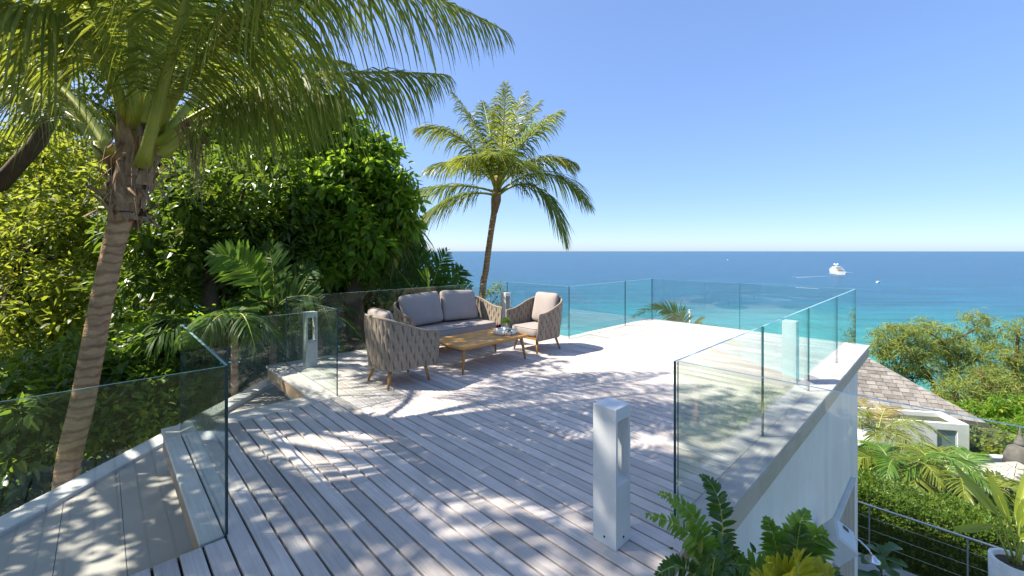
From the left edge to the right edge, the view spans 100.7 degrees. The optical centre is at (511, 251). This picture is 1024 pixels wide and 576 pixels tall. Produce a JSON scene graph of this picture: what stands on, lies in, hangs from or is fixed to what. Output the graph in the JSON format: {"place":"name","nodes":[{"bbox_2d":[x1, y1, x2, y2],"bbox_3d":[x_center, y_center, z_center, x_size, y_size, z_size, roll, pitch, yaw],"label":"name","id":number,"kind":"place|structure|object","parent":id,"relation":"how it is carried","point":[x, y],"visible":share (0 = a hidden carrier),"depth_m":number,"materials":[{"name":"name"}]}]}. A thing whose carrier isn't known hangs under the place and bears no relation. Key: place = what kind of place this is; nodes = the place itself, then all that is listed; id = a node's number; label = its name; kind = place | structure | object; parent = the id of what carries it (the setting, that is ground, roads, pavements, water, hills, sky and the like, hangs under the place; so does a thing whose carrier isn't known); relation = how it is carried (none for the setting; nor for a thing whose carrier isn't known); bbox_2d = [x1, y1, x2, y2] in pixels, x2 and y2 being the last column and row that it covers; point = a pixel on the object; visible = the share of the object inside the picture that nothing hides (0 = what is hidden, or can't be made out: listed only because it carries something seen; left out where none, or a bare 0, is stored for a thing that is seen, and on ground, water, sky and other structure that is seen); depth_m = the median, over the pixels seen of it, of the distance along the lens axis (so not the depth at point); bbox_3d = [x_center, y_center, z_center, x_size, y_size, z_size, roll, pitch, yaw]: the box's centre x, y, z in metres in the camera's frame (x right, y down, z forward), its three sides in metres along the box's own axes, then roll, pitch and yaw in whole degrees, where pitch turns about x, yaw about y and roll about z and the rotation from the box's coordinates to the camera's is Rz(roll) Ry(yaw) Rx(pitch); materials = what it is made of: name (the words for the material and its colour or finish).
{"place":"outdoors","nodes":[
{"label":"outdoors","id":0,"kind":"place"},
{"bbox_2d":[1,365,238,512],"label":"hillside","id":1,"kind":"structure","parent":0,"point":[87,469],"depth_m":6.77,"materials":[{"name":"green plant"}]},
{"bbox_2d":[0,114,152,384],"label":"leafy tree","id":2,"kind":"object","parent":1,"relation":"on","point":[53,217],"visible":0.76,"depth_m":9.13,"materials":[{"name":"green plant"}]},
{"bbox_2d":[0,307,230,516],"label":"shrub","id":3,"kind":"object","parent":1,"relation":"on","point":[30,435],"visible":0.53,"depth_m":5.12,"materials":[{"name":"green plant"}]},
{"bbox_2d":[0,358,258,515],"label":"undergrowth","id":4,"kind":"object","parent":1,"relation":"on","point":[85,471],"depth_m":6.57,"materials":[{"name":"green plant"}]},
{"bbox_2d":[0,0,261,191],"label":"leafy tree","id":5,"kind":"object","parent":1,"relation":"on","point":[8,178],"visible":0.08,"depth_m":6.34,"materials":[{"name":"green plant"}]},
{"bbox_2d":[0,116,269,355],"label":"leafy tree","id":6,"kind":"object","parent":1,"relation":"on","point":[28,190],"visible":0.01,"depth_m":13.77,"materials":[{"name":"green plant"}]},
{"bbox_2d":[0,0,329,313],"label":"leafy tree","id":7,"kind":"object","parent":1,"relation":"on","point":[90,74],"visible":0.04,"depth_m":12.96,"materials":[{"name":"green plant"}]},
{"bbox_2d":[113,313,268,407],"bbox_3d":[-4.840,2.308,6.665,2.067,2.684,2.027,0,0,0],"label":"slim trunk palm","id":8,"kind":"object","parent":1,"relation":"on","point":[162,325],"visible":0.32,"depth_m":6.14,"materials":[{"name":"green plant"}]},
{"bbox_2d":[52,295,352,468],"bbox_3d":[-4.823,2.232,7.279,2.283,2.951,4.512,0,0,25],"label":"shrub","id":9,"kind":"object","parent":1,"relation":"on","point":[145,431],"visible":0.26,"depth_m":5.95,"materials":[{"name":"green plant"}]},
{"bbox_2d":[69,96,337,337],"bbox_3d":[-5.986,-0.008,9.402,4.439,7.484,5.664,0,0,-18],"label":"leafy tree","id":10,"kind":"object","parent":1,"relation":"on","point":[229,209],"visible":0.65,"depth_m":7.50,"materials":[{"name":"green plant"}]},
{"bbox_2d":[171,306,289,396],"bbox_3d":[-3.971,2.465,6.027,1.582,3.308,1.356,0,0,0],"label":"garden palm","id":11,"kind":"object","parent":1,"relation":"on","point":[268,326],"visible":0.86,"depth_m":5.74,"materials":[{"name":"green plant"}]},
{"bbox_2d":[0,0,514,489],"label":"coconut palm","id":12,"kind":"object","parent":1,"relation":"on","point":[148,130],"visible":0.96,"depth_m":3.77,"materials":[{"name":"green plant"}]},
{"bbox_2d":[203,238,324,364],"bbox_3d":[-3.913,1.953,6.766,1.687,4.365,1.211,0,0,-24],"label":"garden palm","id":13,"kind":"object","parent":1,"relation":"on","point":[255,269],"visible":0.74,"depth_m":6.72,"materials":[{"name":"green plant"}]},
{"bbox_2d":[181,164,383,359],"bbox_3d":[-6.338,0.117,13.013,7.807,8.907,4.682,0,0,11],"label":"leafy tree","id":14,"kind":"object","parent":1,"relation":"on","point":[332,298],"depth_m":12.23,"materials":[{"name":"green plant"}]},
{"bbox_2d":[220,257,400,361],"bbox_3d":[-4.273,2.032,10.545,6.010,4.288,2.833,0,0,-15],"label":"shrub","id":15,"kind":"object","parent":1,"relation":"on","point":[327,301],"visible":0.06,"depth_m":10.23,"materials":[{"name":"green plant"}]},
{"bbox_2d":[278,304,365,356],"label":"garden palm","id":16,"kind":"object","parent":1,"relation":"on","point":[296,325],"visible":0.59,"depth_m":7.35,"materials":[{"name":"green plant"}]},
{"bbox_2d":[254,71,431,351],"bbox_3d":[-3.897,0.345,9.309,4.215,9.122,2.881,0,0,0],"label":"leafy tree","id":17,"kind":"object","parent":1,"relation":"on","point":[362,200],"visible":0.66,"depth_m":8.76,"materials":[{"name":"green plant"}]},
{"bbox_2d":[362,212,434,314],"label":"garden palm","id":18,"kind":"object","parent":1,"relation":"on","point":[406,251],"visible":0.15,"depth_m":9.28,"materials":[{"name":"green plant"}]},
{"bbox_2d":[375,244,473,317],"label":"garden palm","id":19,"kind":"object","parent":1,"relation":"on","point":[427,272],"visible":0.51,"depth_m":9.01,"materials":[{"name":"green plant"}]},
{"bbox_2d":[484,280,511,305],"bbox_3d":[-0.176,4.067,10.328,1.111,6.734,0.889,0,0,0],"label":"shrub","id":20,"kind":"object","parent":1,"relation":"on","point":[492,292],"visible":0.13,"depth_m":10.42,"materials":[{"name":"green plant"}]},
{"bbox_2d":[410,80,594,298],"bbox_3d":[-0.494,1.395,11.644,5.986,12.828,3.778,0,0,0],"label":"coconut palm","id":21,"kind":"object","parent":1,"relation":"on","point":[502,163],"visible":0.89,"depth_m":11.82,"materials":[{"name":"green plant"}]},
{"bbox_2d":[285,371,857,575],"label":"terrace wall","id":22,"kind":"structure","parent":1,"relation":"on","point":[818,472],"depth_m":5.15,"materials":[{"name":"white paint"}]},
{"bbox_2d":[130,318,869,575],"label":"deck","id":23,"kind":"structure","parent":22,"relation":"on","point":[482,465],"depth_m":3.47,"materials":[{"name":"grey wood"}]},
{"bbox_2d":[0,366,223,569],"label":"glass railing","id":24,"kind":"object","parent":23,"relation":"on","point":[110,384],"visible":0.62,"depth_m":2.13,"materials":[{"name":"teal"}]},
{"bbox_2d":[181,324,227,537],"bbox_3d":[-2.330,1.167,3.159,0.016,1.005,1.916,0,0,-44],"label":"glass railing","id":25,"kind":"object","parent":23,"relation":"on","point":[193,432],"visible":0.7,"depth_m":3.20,"materials":[{"name":"teal"}]},
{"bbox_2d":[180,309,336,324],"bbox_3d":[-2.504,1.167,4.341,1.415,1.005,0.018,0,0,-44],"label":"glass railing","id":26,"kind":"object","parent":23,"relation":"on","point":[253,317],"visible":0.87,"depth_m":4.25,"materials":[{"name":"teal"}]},
{"bbox_2d":[303,311,317,367],"bbox_3d":[-2.903,1.260,6.096,0.155,0.775,0.155,0,0,-44],"label":"bollard lamp","id":27,"kind":"object","parent":23,"relation":"on","point":[310,353],"visible":1,"depth_m":6.05,"materials":[{"name":"white metal"}]},
{"bbox_2d":[286,297,337,395],"bbox_3d":[-2.638,1.167,5.507,0.018,1.005,1.836,0,0,-44],"label":"glass railing","id":28,"kind":"object","parent":23,"relation":"on","point":[336,343],"visible":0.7,"depth_m":4.85,"materials":[{"name":"teal"}]},
{"bbox_2d":[364,313,439,389],"bbox_3d":[-1.452,1.215,5.409,0.761,0.875,0.787,0,0,-44],"label":"armchair","id":29,"kind":"object","parent":23,"relation":"on","point":[392,346],"visible":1,"depth_m":5.10,"materials":[{"name":"beige wicker"}]},
{"bbox_2d":[393,296,502,345],"bbox_3d":[-1.084,1.225,7.125,1.807,0.856,0.796,0,0,-44],"label":"sofa","id":30,"kind":"object","parent":23,"relation":"on","point":[486,310],"visible":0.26,"depth_m":7.55,"materials":[{"name":"beige wicker"}]},
{"bbox_2d":[415,318,495,336],"bbox_3d":[-1.038,1.300,7.078,1.620,0.160,0.660,0,0,-44],"label":"seat cushion","id":31,"kind":"object","parent":30,"relation":"on","point":[451,328],"visible":0.48,"depth_m":7.01,"materials":[{"name":"beige fabric"}]},
{"bbox_2d":[398,291,442,325],"bbox_3d":[-1.492,0.950,6.993,0.742,0.527,0.190,-4,-14,-44],"label":"back cushion","id":32,"kind":"object","parent":31,"relation":"on","point":[422,308],"visible":0.8,"depth_m":6.91,"materials":[{"name":"beige fabric"}]},
{"bbox_2d":[440,290,477,320],"bbox_3d":[-0.939,0.950,7.529,0.742,0.527,0.190,4,-20,-44],"label":"back cushion","id":33,"kind":"object","parent":31,"relation":"on","point":[458,304],"visible":1,"depth_m":7.42,"materials":[{"name":"beige fabric"}]},
{"bbox_2d":[433,328,527,374],"bbox_3d":[-0.464,1.463,6.327,1.310,0.374,0.770,0,0,-44],"label":"coffee table","id":34,"kind":"object","parent":23,"relation":"on","point":[463,342],"visible":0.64,"depth_m":6.15,"materials":[{"name":"brown wood"}]},
{"bbox_2d":[493,328,516,335],"bbox_3d":[-0.109,1.250,6.579,0.370,0.052,0.370,0,0,0],"label":"tray","id":35,"kind":"object","parent":34,"relation":"on","point":[503,333],"visible":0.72,"depth_m":6.44,"materials":[{"name":"white ceramic"}]},
{"bbox_2d":[496,324,502,331],"bbox_3d":[-0.198,1.194,6.571,0.122,0.138,0.115,0,0,-32],"label":"flower cup","id":36,"kind":"object","parent":35,"relation":"on","point":[499,327],"visible":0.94,"depth_m":6.54,"materials":[{"name":"white ceramic"}]},
{"bbox_2d":[502,317,510,331],"bbox_3d":[-0.092,1.145,6.664,0.154,0.237,0.163,0,0,0],"label":"potted plant","id":37,"kind":"object","parent":35,"relation":"on","point":[506,320],"visible":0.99,"depth_m":6.64,"materials":[{"name":"green plant"}]},
{"bbox_2d":[501,292,510,326],"bbox_3d":[-0.135,1.260,8.974,0.155,0.775,0.155,0,0,-44],"label":"bollard lamp","id":38,"kind":"object","parent":23,"relation":"on","point":[505,300],"visible":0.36,"depth_m":8.94,"materials":[{"name":"white metal"}]},
{"bbox_2d":[506,296,562,353],"bbox_3d":[0.430,1.215,7.184,0.761,0.875,0.787,0,0,-44],"label":"armchair","id":39,"kind":"object","parent":23,"relation":"on","point":[549,324],"visible":0.74,"depth_m":7.01,"materials":[{"name":"beige wicker"}]},
{"bbox_2d":[512,321,537,336],"bbox_3d":[0.392,1.308,7.147,0.600,0.150,0.620,0,0,-44],"label":"seat cushion","id":40,"kind":"object","parent":39,"relation":"on","point":[529,328],"visible":0.45,"depth_m":6.96,"materials":[{"name":"beige fabric"}]},
{"bbox_2d":[532,291,558,320],"bbox_3d":[0.578,0.965,7.328,0.170,0.528,0.528,19,-13,-42],"label":"back cushion","id":41,"kind":"object","parent":40,"relation":"on","point":[544,302],"visible":0.73,"depth_m":7.28,"materials":[{"name":"beige fabric"}]},
{"bbox_2d":[569,279,643,338],"bbox_3d":[2.230,1.167,9.124,3.202,1.005,0.019,0,0,-44],"label":"glass railing","id":42,"kind":"object","parent":23,"relation":"on","point":[589,284],"visible":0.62,"depth_m":8.11,"materials":[{"name":"teal"}]},
{"bbox_2d":[593,397,629,550],"bbox_3d":[0.573,1.260,2.432,0.155,0.775,0.155,0,0,-44],"label":"bollard lamp","id":43,"kind":"object","parent":23,"relation":"on","point":[611,473],"visible":1,"depth_m":2.39,"materials":[{"name":"white metal"}]},
{"bbox_2d":[666,279,846,329],"bbox_3d":[4.714,1.167,8.853,0.016,1.005,3.821,0,0,-44],"label":"glass railing","id":44,"kind":"object","parent":23,"relation":"on","point":[739,302],"visible":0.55,"depth_m":8.83,"materials":[{"name":"teal"}]},
{"bbox_2d":[674,289,855,515],"bbox_3d":[3.516,1.167,5.015,7.050,1.005,0.016,0,0,-44],"label":"glass railing","id":45,"kind":"object","parent":23,"relation":"on","point":[849,335],"visible":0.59,"depth_m":6.24,"materials":[{"name":"teal"}]},
{"bbox_2d":[782,319,798,384],"bbox_3d":[3.499,1.260,5.324,0.155,0.775,0.155,0,0,-44],"label":"bollard lamp","id":46,"kind":"object","parent":23,"relation":"on","point":[790,350],"visible":1,"depth_m":5.28,"materials":[{"name":"white metal"}]},
{"bbox_2d":[677,361,1023,518],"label":"glass railing","id":47,"kind":"object","parent":23,"relation":"on","point":[782,381],"visible":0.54,"depth_m":2.44,"materials":[{"name":"teal"}]},
{"bbox_2d":[817,517,857,566],"bbox_3d":[3.711,3.328,4.858,0.387,0.422,0.430,0,0,-44],"label":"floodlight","id":48,"kind":"object","parent":22,"relation":"attached to","point":[841,536],"visible":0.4,"depth_m":4.74,"materials":[{"name":"white metal"}]},
{"bbox_2d":[833,477,855,575],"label":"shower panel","id":49,"kind":"object","parent":22,"relation":"attached to","point":[845,514],"visible":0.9,"depth_m":6.35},
{"bbox_2d":[855,537,880,565],"bbox_3d":[4.908,4.158,5.943,0.180,0.254,0.404,0,0,-44],"label":"outdoor shower","id":50,"kind":"object","parent":49,"relation":"attached to","point":[871,558],"visible":0.79,"depth_m":5.85,"materials":[{"name":"silver metal"}]},
{"bbox_2d":[630,300,715,325],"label":"garden palm","id":51,"kind":"object","parent":1,"relation":"on","point":[666,312],"visible":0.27,"depth_m":12.28,"materials":[{"name":"green plant"}]},
{"bbox_2d":[858,429,873,445],"bbox_3d":[20.093,11.455,24.500,1.840,2.270,1.840,0,0,0],"label":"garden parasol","id":52,"kind":"object","parent":1,"relation":"on","point":[860,434],"visible":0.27,"depth_m":24.07,"materials":[{"name":"fabric"}]},
{"bbox_2d":[859,460,931,492],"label":"garden palm","id":53,"kind":"object","parent":1,"relation":"on","point":[860,468],"visible":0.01,"depth_m":14.82,"materials":[{"name":"green plant"}]},
{"bbox_2d":[858,396,950,456],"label":"garden palm","id":54,"kind":"object","parent":1,"relation":"on","point":[878,430],"visible":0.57,"depth_m":19.28,"materials":[{"name":"green plant"}]},
{"bbox_2d":[862,320,947,393],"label":"casuarina tree","id":55,"kind":"object","parent":1,"relation":"on","point":[900,346],"visible":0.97,"depth_m":42.45,"materials":[{"name":"green plant"}]},
{"bbox_2d":[858,358,985,455],"bbox_3d":[25.849,12.812,34.319,16.710,8.676,11.139,0,0,9],"label":"villa","id":56,"kind":"object","parent":1,"relation":"on","point":[876,380],"visible":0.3,"depth_m":31.34,"materials":[{"name":"weathered shingle"},{"name":"white stucco"},{"name":"window glass"}]},
{"bbox_2d":[937,429,956,453],"bbox_3d":[29.021,12.795,28.335,1.177,1.767,0.080,0,0,12],"label":"window","id":57,"kind":"structure","parent":56,"relation":"in","point":[951,435],"depth_m":28.31,"materials":[{"name":"clear glass"}]},
{"bbox_2d":[858,438,991,505],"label":"garden palm","id":58,"kind":"object","parent":1,"relation":"on","point":[878,459],"visible":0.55,"depth_m":12.03,"materials":[{"name":"green plant"}]},
{"bbox_2d":[858,466,1023,575],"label":"hedge","id":59,"kind":"object","parent":1,"relation":"on","point":[907,500],"visible":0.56,"depth_m":8.97,"materials":[{"name":"green plant"}]},
{"bbox_2d":[880,439,1019,516],"bbox_3d":[12.552,6.999,12.309,4.100,2.249,3.804,0,0,-18],"label":"garden palm","id":60,"kind":"object","parent":1,"relation":"on","point":[998,477],"visible":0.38,"depth_m":12.25,"materials":[{"name":"green plant"}]},
{"bbox_2d":[908,307,1012,402],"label":"casuarina tree","id":61,"kind":"object","parent":1,"relation":"on","point":[955,351],"visible":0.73,"depth_m":44.51,"materials":[{"name":"green plant"}]},
{"bbox_2d":[920,363,1023,417],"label":"casuarina tree","id":62,"kind":"object","parent":1,"relation":"on","point":[972,390],"visible":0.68,"depth_m":39.64,"materials":[{"name":"green plant"}]},
{"bbox_2d":[947,398,1001,418],"bbox_3d":[39.993,15.255,36.043,7.390,4.888,5.000,0,0,0],"label":"garden bush","id":63,"kind":"object","parent":1,"relation":"on","point":[975,407],"visible":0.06,"depth_m":36.45,"materials":[{"name":"green plant"}]},
{"bbox_2d":[964,454,1002,462],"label":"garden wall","id":64,"kind":"structure","parent":1,"relation":"on","point":[996,459],"depth_m":18.88,"materials":[{"name":"white paint"}]},
{"bbox_2d":[944,462,1023,494],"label":"pavilion","id":65,"kind":"structure","parent":1,"relation":"on","point":[1012,470],"depth_m":15.48,"materials":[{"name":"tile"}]},
{"bbox_2d":[968,415,1005,452],"bbox_3d":[33.558,13.505,29.890,3.582,3.675,3.579,0,0,-34],"label":"garden bush","id":66,"kind":"object","parent":1,"relation":"on","point":[975,434],"visible":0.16,"depth_m":29.66,"materials":[{"name":"green plant"}]},
{"bbox_2d":[952,473,1021,516],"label":"garden palm","id":67,"kind":"object","parent":1,"relation":"on","point":[1013,496],"visible":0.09,"depth_m":11.50,"materials":[{"name":"green plant"}]},
{"bbox_2d":[969,317,1023,405],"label":"casuarina tree","id":68,"kind":"object","parent":1,"relation":"on","point":[1015,361],"visible":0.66,"depth_m":41.90,"materials":[{"name":"green plant"}]},
{"bbox_2d":[973,421,1023,454],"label":"garden bush","id":69,"kind":"object","parent":1,"relation":"on","point":[991,445],"visible":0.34,"depth_m":27.12,"materials":[{"name":"green plant"}]},
{"bbox_2d":[978,391,1023,424],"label":"garden bush","id":70,"kind":"object","parent":1,"relation":"on","point":[998,406],"visible":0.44,"depth_m":34.06,"materials":[{"name":"green plant"}]},
{"bbox_2d":[992,410,1023,451],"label":"garden bush","id":71,"kind":"object","parent":1,"relation":"on","point":[1011,431],"visible":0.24,"depth_m":26.85,"materials":[{"name":"green plant"}]},
{"bbox_2d":[1002,427,1023,464],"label":"stone lantern","id":72,"kind":"object","parent":1,"relation":"on","point":[1014,452],"visible":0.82,"depth_m":17.44,"materials":[{"name":"grey stone"}]},
{"bbox_2d":[0,386,289,575],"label":"side floor","id":73,"kind":"structure","parent":0,"point":[128,520],"depth_m":3.07,"materials":[{"name":"grey wood"}]},
{"bbox_2d":[0,379,274,536],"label":"parapet wall","id":74,"kind":"structure","parent":73,"relation":"on","point":[24,513],"depth_m":3.78,"materials":[{"name":"grey paint"}]},
{"bbox_2d":[0,0,1023,250],"label":"sky","id":75,"kind":"structure","parent":0,"point":[689,125],"materials":[{"name":"blue"}]},
{"bbox_2d":[24,251,1023,416],"bbox_3d":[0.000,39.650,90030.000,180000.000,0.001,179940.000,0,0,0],"label":"sea","id":76,"kind":"structure","parent":0,"point":[943,286],"depth_m":490.14,"materials":[{"name":"liquid"}]},
{"bbox_2d":[830,263,845,274],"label":"motor yacht","id":77,"kind":"object","parent":76,"relation":"on","point":[838,270],"visible":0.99,"depth_m":729.16,"materials":[{"name":"white plastic"}]},
{"bbox_2d":[858,552,916,575],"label":"terrace","id":78,"kind":"structure","parent":0,"point":[866,567],"depth_m":8.66,"materials":[{"name":"grey concrete"}]},
{"bbox_2d":[858,541,907,575],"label":"fiddle leaf plant","id":79,"kind":"object","parent":78,"relation":"on","point":[884,551],"visible":0.85,"depth_m":7.39,"materials":[{"name":"green plant"}]},
{"bbox_2d":[858,501,1003,575],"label":"cable fence","id":80,"kind":"object","parent":78,"relation":"on","point":[938,528],"visible":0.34,"depth_m":8.47,"materials":[{"name":"metal"}]},
{"bbox_2d":[952,463,1023,575],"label":"potted banana plant","id":81,"kind":"object","parent":78,"relation":"on","point":[1005,562],"visible":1,"depth_m":7.21,"materials":[{"name":"green plant"}]},
{"bbox_3d":[1.469,4.585,1.646,4.000,3.730,1.520,0,0,-44],"label":"planter bed","id":82,"kind":"object","parent":78,"relation":"on","visible":0},
{"bbox_2d":[668,531,755,575],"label":"leafy creeper","id":83,"kind":"object","parent":82,"relation":"on","point":[712,562],"visible":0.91,"depth_m":1.68,"materials":[{"name":"green plant"}]},
{"bbox_2d":[645,473,749,575],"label":"fern","id":84,"kind":"object","parent":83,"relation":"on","point":[687,510],"visible":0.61,"depth_m":1.93,"materials":[{"name":"green plant"}]},
{"bbox_2d":[734,507,843,575],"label":"fern","id":85,"kind":"object","parent":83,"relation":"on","point":[798,533],"visible":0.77,"depth_m":1.71,"materials":[{"name":"green plant"}]},
{"bbox_2d":[749,547,835,575],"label":"fern","id":86,"kind":"object","parent":82,"relation":"on","point":[807,565],"visible":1,"depth_m":1.46,"materials":[{"name":"green plant"}]},
{"bbox_3d":[-1.414,1.308,5.446,0.600,0.150,0.620,0,0,-44],"label":"seat cushion","id":87,"kind":"object","parent":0,"visible":0},
{"bbox_2d":[368,308,393,319],"bbox_3d":[-1.600,0.965,5.266,0.170,0.528,0.528,-19,13,-42],"label":"back cushion","id":88,"kind":"object","parent":87,"relation":"on","point":[378,312],"visible":0.32,"depth_m":5.11,"materials":[{"name":"beige fabric"}]}
]}

